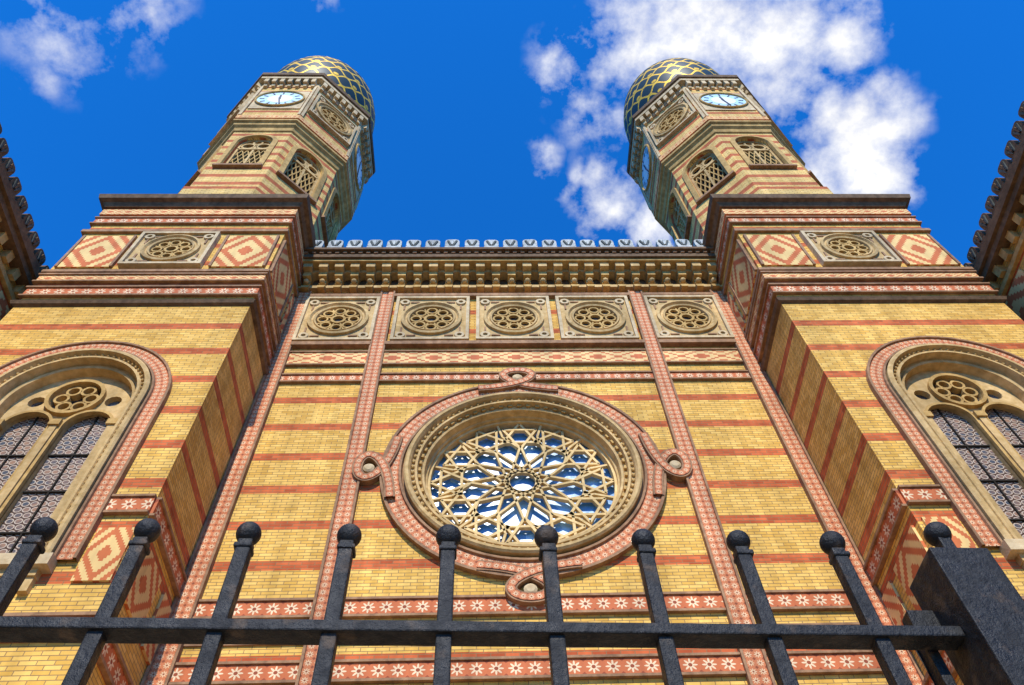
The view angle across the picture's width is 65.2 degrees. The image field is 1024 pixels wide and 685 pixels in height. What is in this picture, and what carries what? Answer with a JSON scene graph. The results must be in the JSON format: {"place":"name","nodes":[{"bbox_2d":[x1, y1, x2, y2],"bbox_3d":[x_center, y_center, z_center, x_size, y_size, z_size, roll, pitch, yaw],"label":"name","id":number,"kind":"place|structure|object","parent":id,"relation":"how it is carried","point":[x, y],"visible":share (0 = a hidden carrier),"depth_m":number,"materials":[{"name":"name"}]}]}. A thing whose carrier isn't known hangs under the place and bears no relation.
{"place":"outdoors","nodes":[
{"label":"outdoors","id":0,"kind":"place"},
{"bbox_2d":[0,123,49,320],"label":"side wing building","id":1,"kind":"structure","parent":0,"point":[22,261],"depth_m":20.18,"materials":[{"name":"brick"}]},
{"bbox_2d":[0,0,1023,268],"label":"sky","id":2,"kind":"structure","parent":0,"point":[499,120],"materials":[{"name":"blue"}]},
{"bbox_2d":[963,101,1023,320],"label":"side wing building","id":3,"kind":"structure","parent":0,"point":[995,257],"depth_m":20.74,"materials":[{"name":"brick"}]},
{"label":"pavement","id":4,"kind":"structure","parent":0,"visible":0},
{"bbox_2d":[0,194,315,684],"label":"tower shaft","id":5,"kind":"object","parent":4,"relation":"on","point":[140,337],"visible":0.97,"depth_m":16.90,"materials":[{"name":"yellow brick"}]},
{"bbox_2d":[178,72,375,246],"bbox_3d":[-9.578,-5.806,32.054,6.520,14.100,6.520,0,-57,-2],"label":"tower belfry","id":6,"kind":"object","parent":5,"relation":"on","point":[310,134],"visible":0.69,"depth_m":31.25,"materials":[{"name":"beige brick"}]},
{"bbox_2d":[277,56,374,134],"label":"onion dome","id":7,"kind":"structure","parent":6,"relation":"on","point":[349,80],"depth_m":39.22,"materials":[{"name":"gold metal"}]},
{"bbox_2d":[0,517,1023,684],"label":"iron fence","id":8,"kind":"object","parent":4,"relation":"on","point":[968,618],"visible":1,"depth_m":1.07,"materials":[{"name":"black metal"}]},
{"bbox_2d":[179,291,887,684],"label":"central wall","id":9,"kind":"structure","parent":4,"relation":"on","point":[287,497],"depth_m":16.59,"materials":[{"name":"brick"}]},
{"bbox_2d":[298,247,722,293],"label":"corbel cornice","id":10,"kind":"structure","parent":9,"relation":"attached to","point":[340,270],"depth_m":24.85,"materials":[{"name":"stone"}]},
{"bbox_2d":[315,239,703,246],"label":"merlons","id":11,"kind":"object","parent":10,"relation":"on","point":[533,243],"visible":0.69,"depth_m":25.59,"materials":[{"name":"stone"}]},
{"bbox_2d":[291,295,734,340],"bbox_3d":[0.050,-0.697,23.030,12.200,2.360,0.190,0,-57,-2],"label":"decorative panel","id":12,"kind":"object","parent":9,"relation":"attached to","point":[430,318],"visible":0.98,"depth_m":23.01,"materials":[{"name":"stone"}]},
{"bbox_2d":[352,367,691,605],"bbox_3d":[0.238,2.989,17.878,7.510,7.510,0.890,0,-57,-2],"label":"rose window","id":13,"kind":"structure","parent":9,"relation":"attached to","point":[497,475],"depth_m":17.84,"materials":[{"name":"stone"}]},
{"bbox_2d":[140,289,923,684],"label":"tile friezes","id":14,"kind":"object","parent":9,"relation":"attached to","point":[728,597],"visible":0.76,"depth_m":15.84,"materials":[{"name":"tile"}]},
{"bbox_2d":[702,194,1023,684],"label":"tower shaft","id":15,"kind":"object","parent":4,"relation":"on","point":[884,335],"visible":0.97,"depth_m":17.85,"materials":[{"name":"yellow brick"}]},
{"bbox_2d":[627,75,832,246],"bbox_3d":[9.012,-5.915,32.657,6.520,14.100,6.520,0,-57,-2],"label":"tower belfry","id":16,"kind":"object","parent":15,"relation":"on","point":[695,141],"visible":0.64,"depth_m":31.78,"materials":[{"name":"beige brick"}]},
{"bbox_2d":[624,58,718,141],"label":"onion dome","id":17,"kind":"structure","parent":16,"relation":"on","point":[650,82],"depth_m":39.80,"materials":[{"name":"gold metal"}]}
]}

